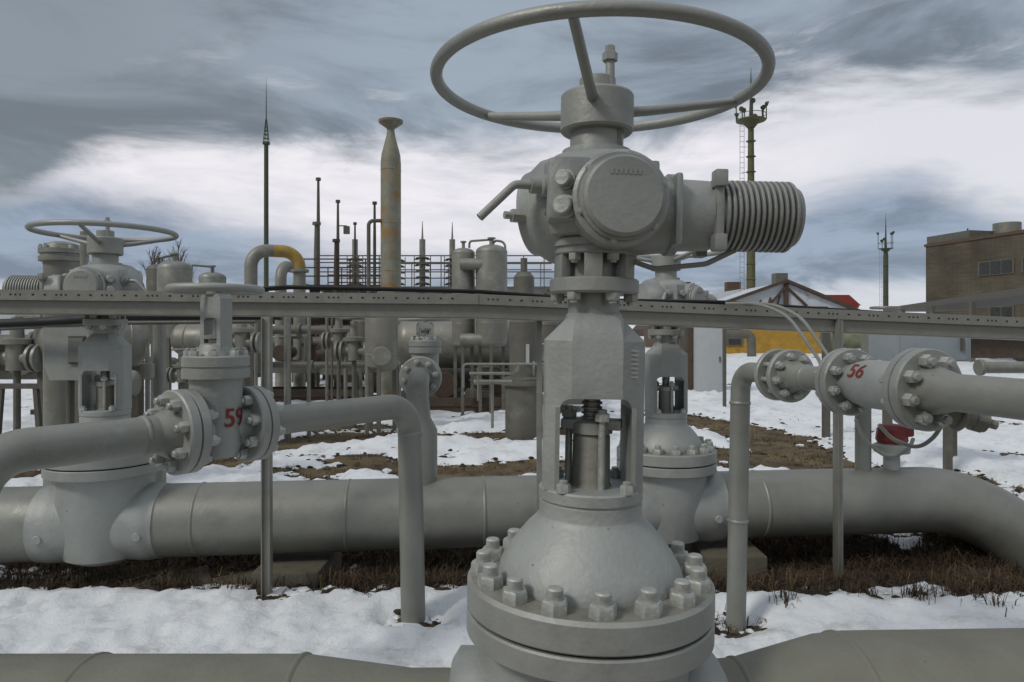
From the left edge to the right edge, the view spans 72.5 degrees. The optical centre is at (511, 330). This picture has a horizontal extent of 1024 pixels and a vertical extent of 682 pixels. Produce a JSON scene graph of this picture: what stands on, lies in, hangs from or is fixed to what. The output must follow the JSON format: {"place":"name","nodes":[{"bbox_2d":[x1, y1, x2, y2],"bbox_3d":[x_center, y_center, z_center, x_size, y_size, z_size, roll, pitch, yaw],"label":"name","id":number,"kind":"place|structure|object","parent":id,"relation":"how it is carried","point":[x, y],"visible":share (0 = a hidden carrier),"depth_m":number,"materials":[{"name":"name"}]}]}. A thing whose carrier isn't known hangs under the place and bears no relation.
{"place":"outdoors","nodes":[
{"label":"outdoors","id":0,"kind":"place"},
{"bbox_2d":[0,0,1023,328],"label":"sky","id":1,"kind":"structure","parent":0,"point":[909,114],"materials":[{"name":"grey"}]},
{"bbox_2d":[13,357,1023,638],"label":"ground","id":2,"kind":"structure","parent":0,"point":[767,459],"depth_m":8.72,"materials":[{"name":"brown soil"}]},
{"bbox_2d":[38,241,79,485],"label":"flanged column","id":3,"kind":"structure","parent":2,"relation":"on","point":[58,257],"depth_m":6.46,"materials":[{"name":"metal"}]},
{"bbox_2d":[43,327,123,423],"bbox_3d":[-3.517,0.837,5.736,0.363,1.727,0.529,0,0,0],"label":"control box","id":4,"kind":"object","parent":2,"relation":"on","point":[60,348],"visible":0.37,"depth_m":5.50,"materials":[{"name":"paint"}]},
{"bbox_2d":[0,320,256,330],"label":"conduit","id":5,"kind":"object","parent":4,"relation":"attached to","point":[162,322],"visible":0.51,"depth_m":5.86,"materials":[{"name":"metal"}]},
{"bbox_2d":[80,231,88,326],"bbox_3d":[-3.797,0.410,6.200,0.070,2.579,0.070,0,0,0],"label":"steel pole","id":6,"kind":"object","parent":2,"relation":"on","point":[84,257],"visible":0.16,"depth_m":6.17,"materials":[{"name":"metal"}]},
{"bbox_2d":[33,316,149,425],"bbox_3d":[-5.396,0.685,9.000,1.300,1.848,0.731,0,0,-38],"label":"storage tank","id":7,"kind":"object","parent":2,"relation":"on","point":[136,336],"visible":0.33,"depth_m":9.01,"materials":[{"name":"metal"}]},
{"bbox_2d":[110,370,141,417],"bbox_3d":[-4.357,1.009,7.350,0.814,1.189,0.298,0,0,-22],"label":"storage tank","id":8,"kind":"object","parent":2,"relation":"on","point":[136,383],"visible":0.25,"depth_m":7.42,"materials":[{"name":"metal"}]},
{"bbox_2d":[140,339,154,411],"bbox_3d":[-3.132,0.886,6.000,0.110,1.627,0.107,0,0,0],"label":"gauge post","id":9,"kind":"object","parent":2,"relation":"on","point":[147,371],"visible":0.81,"depth_m":5.98,"materials":[{"name":"metal"}]},
{"bbox_2d":[146,257,171,408],"bbox_3d":[-6.580,0.140,13.000,0.425,3.020,0.425,0,0,0],"label":"pressure vessel","id":10,"kind":"object","parent":2,"relation":"on","point":[151,277],"visible":0.32,"depth_m":12.80,"materials":[{"name":"paint"}]},
{"bbox_2d":[153,324,165,482],"bbox_3d":[-3.130,0.712,6.200,0.150,1.977,0.150,0,0,0],"label":"upright pipe","id":11,"kind":"object","parent":2,"relation":"on","point":[159,355],"depth_m":6.16,"materials":[{"name":"metal"}]},
{"bbox_2d":[157,253,192,390],"bbox_3d":[-5.795,0.159,12.000,0.569,2.983,0.569,0,0,0],"label":"pressure vessel","id":12,"kind":"object","parent":2,"relation":"on","point":[174,270],"visible":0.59,"depth_m":11.75,"materials":[{"name":"grey paint"}]},
{"bbox_2d":[166,348,187,388],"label":"gate valve","id":13,"kind":"object","parent":2,"relation":"on","point":[173,374],"visible":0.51,"depth_m":7.46,"materials":[{"name":"grey paint"}]},
{"bbox_2d":[0,315,401,439],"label":"pipe rack","id":14,"kind":"object","parent":2,"relation":"on","point":[287,329],"visible":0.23,"depth_m":12.48,"materials":[{"name":"metal"}]},
{"bbox_2d":[198,265,226,282],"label":"pressure vessel","id":15,"kind":"object","parent":2,"relation":"on","point":[207,277],"visible":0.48,"depth_m":13.80,"materials":[{"name":"grey paint"}]},
{"bbox_2d":[170,324,255,388],"bbox_3d":[-4.047,0.752,9.500,1.126,1.706,0.434,0,0,0],"label":"storage tank","id":16,"kind":"object","parent":2,"relation":"on","point":[185,335],"visible":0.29,"depth_m":9.31,"materials":[{"name":"metal"}]},
{"bbox_2d":[232,324,260,386],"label":"gate valve","id":17,"kind":"object","parent":2,"relation":"on","point":[241,337],"visible":0.29,"depth_m":8.92,"materials":[{"name":"grey paint"}]},
{"bbox_2d":[250,320,260,385],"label":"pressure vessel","id":18,"kind":"object","parent":2,"relation":"on","point":[252,363],"visible":0.12,"depth_m":12.57,"materials":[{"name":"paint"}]},
{"bbox_2d":[244,244,308,386],"bbox_3d":[-5.455,-0.151,16.238,1.444,3.703,0.433,0,0,-31],"label":"gooseneck pipe","id":19,"kind":"object","parent":2,"relation":"on","point":[257,254],"visible":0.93,"depth_m":16.29,"materials":[{"name":"metal"}]},
{"bbox_2d":[275,261,307,386],"bbox_3d":[-5.763,-0.048,18.235,0.417,3.497,1.555,0,0,6],"label":"gooseneck pipe","id":20,"kind":"object","parent":2,"relation":"on","point":[283,269],"visible":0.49,"depth_m":17.49,"materials":[{"name":"metal"}]},
{"bbox_2d":[312,222,320,386],"bbox_3d":[-5.459,-0.667,19.500,0.222,4.734,0.222,0,0,22],"label":"steel pole","id":21,"kind":"object","parent":2,"relation":"on","point":[316,246],"visible":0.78,"depth_m":19.44,"materials":[{"name":"metal"}]},
{"bbox_2d":[316,177,320,382],"bbox_3d":[-5.550,-1.341,20.000,0.139,6.082,0.139,0,0,22],"label":"steel pole","id":22,"kind":"object","parent":2,"relation":"on","point":[318,179],"visible":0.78,"depth_m":19.97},
{"bbox_2d":[304,258,380,386],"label":"platform","id":23,"kind":"structure","parent":2,"relation":"on","point":[341,275],"depth_m":19.00,"materials":[{"name":"metal"}]},
{"bbox_2d":[336,200,349,257],"bbox_3d":[-4.857,-1.023,20.000,0.398,5.446,0.135,0,0,0],"label":"steel pole","id":24,"kind":"object","parent":2,"relation":"on","point":[346,229],"visible":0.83,"depth_m":19.96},
{"bbox_2d":[351,320,373,397],"bbox_3d":[-2.888,0.628,13.500,0.441,2.044,0.441,0,0,0],"label":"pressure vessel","id":25,"kind":"object","parent":2,"relation":"on","point":[361,329],"visible":0.32,"depth_m":13.29,"materials":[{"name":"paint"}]},
{"bbox_2d":[372,201,376,284],"bbox_3d":[-3.936,-0.999,20.000,0.125,5.398,0.125,0,0,22],"label":"steel pole","id":26,"kind":"object","parent":2,"relation":"on","point":[374,203],"visible":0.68,"depth_m":19.97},
{"bbox_2d":[365,292,397,434],"bbox_3d":[-2.058,0.518,10.976,0.523,2.264,0.572,0,0,0],"label":"pressure vessel","id":27,"kind":"object","parent":2,"relation":"on","point":[381,345],"visible":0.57,"depth_m":10.78,"materials":[{"name":"grey paint"}]},
{"bbox_2d":[414,221,430,293],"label":"disc column","id":28,"kind":"structure","parent":2,"relation":"on","point":[422,252],"depth_m":22.91,"materials":[{"name":"metal"}]},
{"bbox_2d":[320,255,553,379],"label":"platform","id":29,"kind":"structure","parent":2,"relation":"on","point":[540,289],"depth_m":21.00,"materials":[{"name":"paint"}]},
{"bbox_2d":[444,222,454,285],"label":"disc column","id":30,"kind":"structure","parent":2,"relation":"on","point":[451,245],"depth_m":23.92,"materials":[{"name":"metal"}]},
{"bbox_2d":[452,241,474,415],"bbox_3d":[-0.920,-0.023,13.200,0.448,3.345,0.448,0,0,0],"label":"pressure vessel","id":31,"kind":"object","parent":2,"relation":"on","point":[463,279],"visible":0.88,"depth_m":13.03,"materials":[{"name":"grey paint"}]},
{"bbox_2d":[460,237,507,412],"bbox_3d":[-0.519,-0.043,13.000,0.876,3.385,0.600,0,0,0],"label":"pressure vessel","id":32,"kind":"object","parent":2,"relation":"on","point":[488,263],"visible":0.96,"depth_m":12.77,"materials":[{"name":"grey paint"}]},
{"bbox_2d":[0,344,1023,666],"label":"snow","id":33,"kind":"structure","parent":2,"relation":"on","point":[346,624],"depth_m":3.90,"materials":[{"name":"snow"}]},
{"bbox_2d":[0,370,36,378],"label":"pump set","id":34,"kind":"object","parent":33,"relation":"on","point":[25,374],"visible":0.04,"depth_m":10.90,"materials":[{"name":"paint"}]},
{"bbox_2d":[0,317,41,429],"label":"gate valve","id":35,"kind":"object","parent":33,"relation":"on","point":[19,352],"visible":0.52,"depth_m":8.42,"materials":[{"name":"grey paint"}]},
{"bbox_2d":[0,383,42,433],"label":"trestle","id":36,"kind":"object","parent":33,"relation":"on","point":[35,387],"visible":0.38,"depth_m":8.18,"materials":[{"name":"metal"}]},
{"bbox_2d":[273,387,375,401],"bbox_3d":[-4.263,1.410,15.500,2.463,0.280,0.780,0,0,0],"label":"steel skid","id":37,"kind":"object","parent":33,"relation":"on","point":[300,393],"visible":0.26,"depth_m":15.11,"materials":[{"name":"metal"}]},
{"bbox_2d":[273,334,322,372],"bbox_3d":[-4.832,0.497,15.750,1.023,0.870,0.900,0,0,0],"label":"pump set","id":38,"kind":"object","parent":37,"relation":"on","point":[278,352],"visible":0.64,"depth_m":15.55,"materials":[{"name":"paint"}]},
{"bbox_2d":[320,348,351,374],"bbox_3d":[-3.621,0.469,15.250,1.008,0.944,0.900,0,0,0],"label":"pump set","id":39,"kind":"object","parent":37,"relation":"on","point":[322,371],"visible":0.04,"depth_m":14.90,"materials":[{"name":"paint"}]},
{"bbox_2d":[321,318,349,399],"bbox_3d":[-2.978,0.681,12.000,0.540,2.039,0.400,0,0,0],"label":"gate valve","id":40,"kind":"object","parent":33,"relation":"on","point":[338,331],"visible":0.42,"depth_m":11.93,"materials":[{"name":"grey paint"}]},
{"bbox_2d":[332,239,339,386],"bbox_3d":[-4.785,-0.396,19.000,0.194,4.192,0.194,0,0,-23],"label":"steel pole","id":41,"kind":"object","parent":33,"relation":"on","point":[336,266],"visible":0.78,"depth_m":18.94,"materials":[{"name":"metal"}]},
{"bbox_2d":[334,318,364,427],"bbox_3d":[-2.623,0.734,11.600,0.600,1.932,0.444,0,0,0],"label":"gate valve","id":42,"kind":"object","parent":33,"relation":"on","point":[353,350],"visible":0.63,"depth_m":11.52,"materials":[{"name":"grey paint"}]},
{"bbox_2d":[403,394,501,411],"bbox_3d":[-1.081,1.410,13.600,2.161,0.280,0.780,0,0,0],"label":"steel skid","id":43,"kind":"object","parent":33,"relation":"on","point":[443,403],"visible":0.29,"depth_m":13.21,"materials":[{"name":"metal"}]},
{"bbox_2d":[401,372,460,396],"bbox_3d":[-1.614,1.065,14.150,1.189,0.506,0.900,0,0,0],"label":"pump set","id":44,"kind":"object","parent":43,"relation":"on","point":[446,388],"visible":0.35,"depth_m":13.70,"materials":[{"name":"paint"}]},
{"bbox_2d":[465,365,501,396],"bbox_3d":[-0.515,0.998,14.050,0.827,0.621,0.900,0,0,0],"label":"pump set","id":45,"kind":"object","parent":43,"relation":"on","point":[497,390],"visible":0.45,"depth_m":13.70,"materials":[{"name":"paint"}]},
{"bbox_2d":[398,319,510,375],"bbox_3d":[-0.860,0.661,14.500,3.138,1.905,1.080,0,0,0],"label":"storage tank","id":46,"kind":"object","parent":33,"relation":"on","point":[407,330],"visible":0.14,"depth_m":14.04,"materials":[{"name":"metal"}]},
{"bbox_2d":[440,368,506,391],"bbox_3d":[-0.379,1.179,15.500,3.032,0.858,0.622,0,0,0],"label":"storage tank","id":47,"kind":"object","parent":33,"relation":"on","point":[467,377],"visible":0.06,"depth_m":15.24,"materials":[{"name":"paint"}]},
{"bbox_2d":[462,362,543,427],"bbox_3d":[0.000,0.842,9.056,1.251,0.880,0.344,0,0,9],"label":"rail pipe","id":48,"kind":"object","parent":33,"relation":"on","point":[491,382],"visible":0.98,"depth_m":8.99,"materials":[{"name":"metal"}]},
{"bbox_2d":[0,402,1023,636],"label":"snow crumbs","id":49,"kind":"object","parent":33,"relation":"on","point":[278,591],"visible":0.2,"depth_m":5.42,"materials":[{"name":"snow"}]},
{"bbox_2d":[501,258,543,439],"bbox_3d":[0.180,0.304,10.500,0.693,2.791,0.693,0,0,0],"label":"pressure vessel","id":50,"kind":"object","parent":33,"relation":"on","point":[521,407],"visible":0.65,"depth_m":10.29,"materials":[{"name":"paint"}]},
{"bbox_2d":[31,383,1023,637],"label":"clods","id":51,"kind":"object","parent":33,"relation":"on","point":[397,611],"visible":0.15,"depth_m":6.99,"materials":[{"name":"soil"}]},
{"bbox_2d":[430,0,805,681],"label":"gate valve","id":52,"kind":"object","parent":33,"relation":"on","point":[584,572],"visible":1,"depth_m":1.86,"materials":[{"name":"paint"}]},
{"bbox_2d":[0,652,450,681],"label":"foreground pipe","id":53,"kind":"object","parent":52,"relation":"attached to","point":[112,667],"visible":0.95,"depth_m":1.98,"materials":[{"name":"metal"}]},
{"bbox_2d":[717,628,1023,681],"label":"foreground pipe","id":54,"kind":"object","parent":52,"relation":"attached to","point":[955,655],"visible":0.91,"depth_m":1.94,"materials":[{"name":"metal"}]},
{"bbox_2d":[723,329,725,406],"bbox_3d":[4.262,0.816,14.000,0.060,1.768,0.060,0,0,0],"label":"steel post","id":55,"kind":"object","parent":33,"relation":"on","point":[724,367],"visible":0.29,"depth_m":13.97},
{"bbox_2d":[726,330,755,356],"bbox_3d":[8.041,0.443,25.000,1.413,0.960,0.318,0,0,0],"label":"bent pipe","id":56,"kind":"object","parent":33,"relation":"on","point":[749,336],"visible":0.95,"depth_m":24.87,"materials":[{"name":"metal"}]},
{"bbox_2d":[715,605,766,637],"bbox_3d":[1.188,1.568,3.711,0.420,0.101,0.546,0,0,18],"label":"grass tuft","id":57,"kind":"object","parent":33,"relation":"on","point":[761,627],"visible":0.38,"depth_m":3.72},
{"bbox_2d":[764,580,801,607],"bbox_3d":[1.537,1.468,3.895,0.238,0.106,0.205,0,0,-32],"label":"grass tuft","id":58,"kind":"object","parent":33,"relation":"on","point":[786,600],"visible":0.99,"depth_m":3.91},
{"bbox_2d":[822,333,829,437],"bbox_3d":[4.634,0.825,10.300,0.090,1.750,0.090,0,0,0],"label":"steel post","id":59,"kind":"object","parent":33,"relation":"on","point":[825,410],"depth_m":10.26,"materials":[{"name":"metal"}]},
{"bbox_2d":[824,572,891,597],"bbox_3d":[2.134,1.520,4.223,0.452,0.171,0.395,0,0,-13],"label":"grass tuft","id":60,"kind":"object","parent":33,"relation":"on","point":[860,588],"visible":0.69,"depth_m":4.19,"materials":[{"name":"plant"}]},
{"bbox_2d":[861,306,900,423],"bbox_3d":[5.877,0.658,11.000,0.600,2.084,0.444,0,0,0],"label":"gate valve","id":61,"kind":"object","parent":33,"relation":"on","point":[865,342],"visible":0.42,"depth_m":10.98,"materials":[{"name":"grey paint"}]},
{"bbox_2d":[890,577,959,604],"bbox_3d":[2.357,1.495,4.062,0.394,0.126,0.267,0,0,-21],"label":"grass tuft","id":62,"kind":"object","parent":33,"relation":"on","point":[914,592],"visible":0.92,"depth_m":4.05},
{"bbox_2d":[931,571,1006,606],"bbox_3d":[2.732,1.556,4.218,0.639,0.128,0.397,0,0,-23],"label":"grass tuft","id":63,"kind":"object","parent":33,"relation":"on","point":[963,591],"visible":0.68,"depth_m":4.19,"materials":[{"name":"plant"}]},
{"bbox_2d":[542,321,558,376],"bbox_3d":[0.562,0.662,11.500,0.434,1.977,0.434,0,0,0],"label":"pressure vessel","id":64,"kind":"object","parent":2,"relation":"on","point":[548,328],"visible":0.17,"depth_m":11.30,"materials":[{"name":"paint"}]},
{"bbox_2d":[684,327,693,389],"bbox_3d":[4.529,0.721,17.878,0.194,1.786,0.645,0,0,0],"label":"steel cabinet","id":65,"kind":"object","parent":2,"relation":"on","point":[689,341],"visible":0.11,"depth_m":17.58,"materials":[{"name":"metal"}]},
{"bbox_2d":[694,328,722,391],"bbox_3d":[4.924,0.713,17.677,0.702,1.766,0.645,0,0,0],"label":"steel cabinet","id":66,"kind":"object","parent":2,"relation":"on","point":[708,359],"visible":0.23,"depth_m":17.38,"materials":[{"name":"metal"}]},
{"bbox_2d":[819,333,868,353],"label":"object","id":67,"kind":"object","parent":2,"relation":"on","point":[851,340],"visible":0.04,"depth_m":14.80,"materials":[{"name":"paint"}]},
{"bbox_2d":[869,334,970,470],"bbox_3d":[4.534,0.832,7.777,0.798,1.737,0.645,0,0,0],"label":"steel cabinet","id":68,"kind":"object","parent":2,"relation":"on","point":[886,347],"visible":0.29,"depth_m":7.51,"materials":[{"name":"metal"}]},
{"bbox_2d":[883,287,1023,361],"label":"canopy","id":69,"kind":"object","parent":2,"relation":"on","point":[971,303],"visible":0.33,"depth_m":37.30,"materials":[{"name":"metal"}]},
{"bbox_2d":[973,359,1023,375],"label":"side pipe","id":70,"kind":"object","parent":2,"relation":"on","point":[981,367],"visible":0.96,"depth_m":6.46,"materials":[{"name":"metal"}]},
{"bbox_2d":[971,339,1023,357],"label":"shed","id":71,"kind":"structure","parent":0,"point":[988,348],"depth_m":14.45,"materials":[{"name":"metal"}]},
{"bbox_3d":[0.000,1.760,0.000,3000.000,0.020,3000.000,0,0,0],"label":"far ground","id":72,"kind":"structure","parent":0,"visible":0},
{"bbox_2d":[0,389,220,492],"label":"pipe run","id":73,"kind":"object","parent":72,"relation":"on","point":[172,430],"visible":0.98,"depth_m":2.63,"materials":[{"name":"paint"}]},
{"bbox_2d":[165,282,264,458],"bbox_3d":[-1.254,0.168,2.960,0.390,0.746,0.390,0,0,0],"label":"gate valve","id":74,"kind":"object","parent":73,"relation":"attached to","point":[215,369],"visible":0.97,"depth_m":2.90,"materials":[{"name":"paint"}]},
{"bbox_2d":[262,89,269,291],"bbox_3d":[-11.971,-5.252,34.000,0.353,14.103,0.344,0,0,0],"label":"lightning mast","id":75,"kind":"object","parent":72,"relation":"on","point":[266,211],"visible":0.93,"depth_m":33.91,"materials":[{"name":"metal"}]},
{"bbox_2d":[234,386,424,623],"bbox_3d":[-0.866,0.998,3.468,0.330,1.506,1.138,0,0,37],"label":"pipe run","id":76,"kind":"object","parent":72,"relation":"on","point":[270,420],"visible":0.84,"depth_m":3.70,"materials":[{"name":"paint"}]},
{"bbox_2d":[378,117,402,394],"bbox_3d":[-2.864,-1.581,16.500,0.585,6.762,0.585,0,0,0],"label":"vent stack","id":77,"kind":"object","parent":72,"relation":"on","point":[390,169],"visible":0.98,"depth_m":16.30,"materials":[{"name":"paint"}]},
{"bbox_2d":[367,219,381,292],"bbox_3d":[-3.198,-1.744,16.344,0.401,1.774,0.088,0,0,-16],"label":"vent pipe","id":78,"kind":"object","parent":77,"relation":"attached to","point":[370,221],"visible":0.94,"depth_m":16.27,"materials":[{"name":"metal"}]},
{"bbox_2d":[0,414,1023,597],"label":"dry grass","id":79,"kind":"structure","parent":72,"relation":"on","point":[1010,577],"depth_m":4.90,"materials":[{"name":"plant"}]},
{"bbox_2d":[109,565,210,588],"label":"concrete slab","id":80,"kind":"structure","parent":79,"relation":"on","point":[205,580],"depth_m":4.53,"materials":[{"name":"concrete"}]},
{"bbox_2d":[212,570,253,585],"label":"concrete slab","id":81,"kind":"structure","parent":79,"relation":"on","point":[247,573],"depth_m":4.53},
{"bbox_2d":[251,552,341,587],"bbox_3d":[-1.420,1.640,4.662,0.420,0.260,0.620,0,0,0],"label":"concrete support","id":82,"kind":"object","parent":79,"relation":"on","point":[285,566],"visible":0.48,"depth_m":4.47,"materials":[{"name":"concrete"}]},
{"bbox_2d":[0,467,1023,573],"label":"long pipe","id":83,"kind":"object","parent":79,"relation":"on","point":[224,518],"visible":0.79,"depth_m":4.62,"materials":[{"name":"metal"}]},
{"bbox_2d":[2,217,178,566],"bbox_3d":[-2.656,0.379,4.553,0.896,2.226,0.865,0,0,28],"label":"gate valve","id":84,"kind":"object","parent":83,"relation":"on","point":[95,514],"visible":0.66,"depth_m":4.36,"materials":[{"name":"paint"}]},
{"bbox_2d":[399,356,441,485],"bbox_3d":[-0.655,0.641,4.869,0.300,0.917,0.418,0,0,0],"label":"riser pipe","id":85,"kind":"object","parent":83,"relation":"attached to","point":[420,378],"visible":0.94,"depth_m":4.72,"materials":[{"name":"metal"}]},
{"bbox_2d":[398,318,451,365],"bbox_3d":[-0.645,0.172,5.184,0.400,0.571,0.400,0,0,0],"label":"gate valve","id":86,"kind":"object","parent":85,"relation":"attached to","point":[424,342],"visible":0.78,"depth_m":5.10,"materials":[{"name":"paint"}]},
{"bbox_2d":[617,251,728,546],"bbox_3d":[1.087,0.414,4.930,0.945,2.147,0.945,0,0,0],"label":"gate valve","id":87,"kind":"object","parent":83,"relation":"on","point":[685,495],"visible":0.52,"depth_m":4.74,"materials":[{"name":"paint"}]},
{"bbox_2d":[855,408,871,470],"bbox_3d":[2.567,0.700,5.105,0.150,0.800,0.150,0,0,0],"label":"stub pipe","id":88,"kind":"object","parent":83,"relation":"attached to","point":[863,455],"visible":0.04,"depth_m":5.06,"materials":[{"name":"metal"}]},
{"bbox_2d":[873,423,913,470],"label":"drain valve","id":89,"kind":"object","parent":83,"relation":"attached to","point":[884,443],"visible":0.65,"depth_m":5.06,"materials":[{"name":"paint"}]},
{"bbox_2d":[0,289,1023,596],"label":"cable tray","id":90,"kind":"object","parent":79,"relation":"on","point":[268,307],"visible":0.82,"depth_m":4.25,"materials":[{"name":"metal"}]},
{"bbox_2d":[0,315,282,327],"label":"conduit","id":91,"kind":"object","parent":90,"relation":"attached to","point":[41,321],"visible":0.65,"depth_m":5.25,"materials":[{"name":"grey metal"}]},
{"bbox_2d":[263,285,891,311],"bbox_3d":[0.069,-0.159,4.432,7.763,0.246,0.268,0,0,-3],"label":"cable bundle","id":92,"kind":"object","parent":90,"relation":"on","point":[356,288],"visible":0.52,"depth_m":4.33,"materials":[{"name":"black rubber"}]},
{"bbox_2d":[725,302,820,363],"bbox_3d":[1.574,0.108,4.130,0.623,0.572,0.103,0,0,41],"label":"cable","id":93,"kind":"object","parent":90,"relation":"hanging from","point":[803,337],"visible":0.8,"depth_m":4.11,"materials":[{"name":"rubber"}]},
{"bbox_2d":[755,302,827,354],"bbox_3d":[1.644,0.108,4.130,0.618,0.572,0.104,0,0,42],"label":"cable","id":94,"kind":"object","parent":90,"relation":"hanging from","point":[811,331],"visible":0.62,"depth_m":4.09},
{"bbox_2d":[684,539,766,580],"bbox_3d":[1.500,1.640,4.972,0.420,0.260,0.620,0,0,0],"label":"concrete support","id":95,"kind":"object","parent":79,"relation":"on","point":[713,554],"visible":0.4,"depth_m":4.68,"materials":[{"name":"concrete"}]},
{"bbox_2d":[644,282,746,347],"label":"building","id":96,"kind":"structure","parent":72,"relation":"on","point":[730,288],"depth_m":61.00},
{"bbox_2d":[734,75,768,288],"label":"floodlight mast","id":97,"kind":"object","parent":72,"relation":"on","point":[751,121],"visible":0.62,"depth_m":59.74,"materials":[{"name":"beige metal"}]},
{"bbox_2d":[726,349,784,632],"bbox_3d":[1.264,0.919,3.609,0.256,1.663,0.393,0,0,-16],"label":"pipe run","id":98,"kind":"object","parent":72,"relation":"on","point":[745,375],"visible":0.81,"depth_m":3.69,"materials":[{"name":"paint"}]},
{"bbox_2d":[761,348,873,415],"bbox_3d":[1.375,0.216,3.175,0.284,0.284,0.583,0,0,-13],"label":"pipe run","id":99,"kind":"object","parent":98,"relation":"attached to","point":[793,375],"visible":0.82,"depth_m":3.12,"materials":[{"name":"grey paint"}]},
{"bbox_2d":[854,419,914,457],"bbox_3d":[1.564,0.447,2.907,0.284,0.162,0.050,0,0,-10],"label":"cable","id":100,"kind":"object","parent":99,"relation":"hanging from","point":[872,446],"visible":0.91,"depth_m":2.89,"materials":[{"name":"rubber"}]},
{"bbox_2d":[837,360,998,432],"bbox_3d":[1.522,0.246,2.708,0.272,0.256,0.560,0,0,-36],"label":"ball valve","id":101,"kind":"object","parent":99,"relation":"attached to","point":[859,383],"visible":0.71,"depth_m":2.72,"materials":[{"name":"paint"}]},
{"bbox_2d":[877,423,942,448],"bbox_3d":[1.555,0.413,2.736,0.228,0.102,0.060,0,0,19],"label":"cable","id":102,"kind":"object","parent":101,"relation":"hanging from","point":[906,444],"visible":0.97,"depth_m":2.74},
{"bbox_2d":[879,348,1023,431],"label":"pipe run","id":103,"kind":"object","parent":101,"relation":"attached to","point":[927,389],"visible":1,"depth_m":2.47,"materials":[{"name":"paint"}]},
{"bbox_2d":[718,273,857,353],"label":"building","id":104,"kind":"structure","parent":72,"relation":"on","point":[782,288],"depth_m":46.00,"materials":[{"name":"paint"}]},
{"bbox_2d":[827,295,860,307],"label":"building","id":105,"kind":"structure","parent":72,"relation":"on","point":[849,300],"depth_m":75.00,"materials":[{"name":"metal"}]},
{"bbox_2d":[876,218,894,310],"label":"floodlight mast","id":106,"kind":"object","parent":72,"relation":"on","point":[885,249],"visible":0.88,"depth_m":109.79,"materials":[{"name":"metal"}]},
{"bbox_2d":[924,221,1023,316],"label":"building","id":107,"kind":"structure","parent":72,"relation":"on","point":[966,263],"depth_m":57.15,"materials":[{"name":"brown brick"}]},
{"bbox_2d":[978,258,1014,275],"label":"window","id":108,"kind":"structure","parent":107,"relation":"in","point":[1003,266],"depth_m":55.01,"materials":[{"name":"glass"}]},
{"bbox_2d":[989,306,1014,316],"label":"window","id":109,"kind":"structure","parent":107,"relation":"in","point":[1004,311],"depth_m":54.50,"materials":[{"name":"glass"}]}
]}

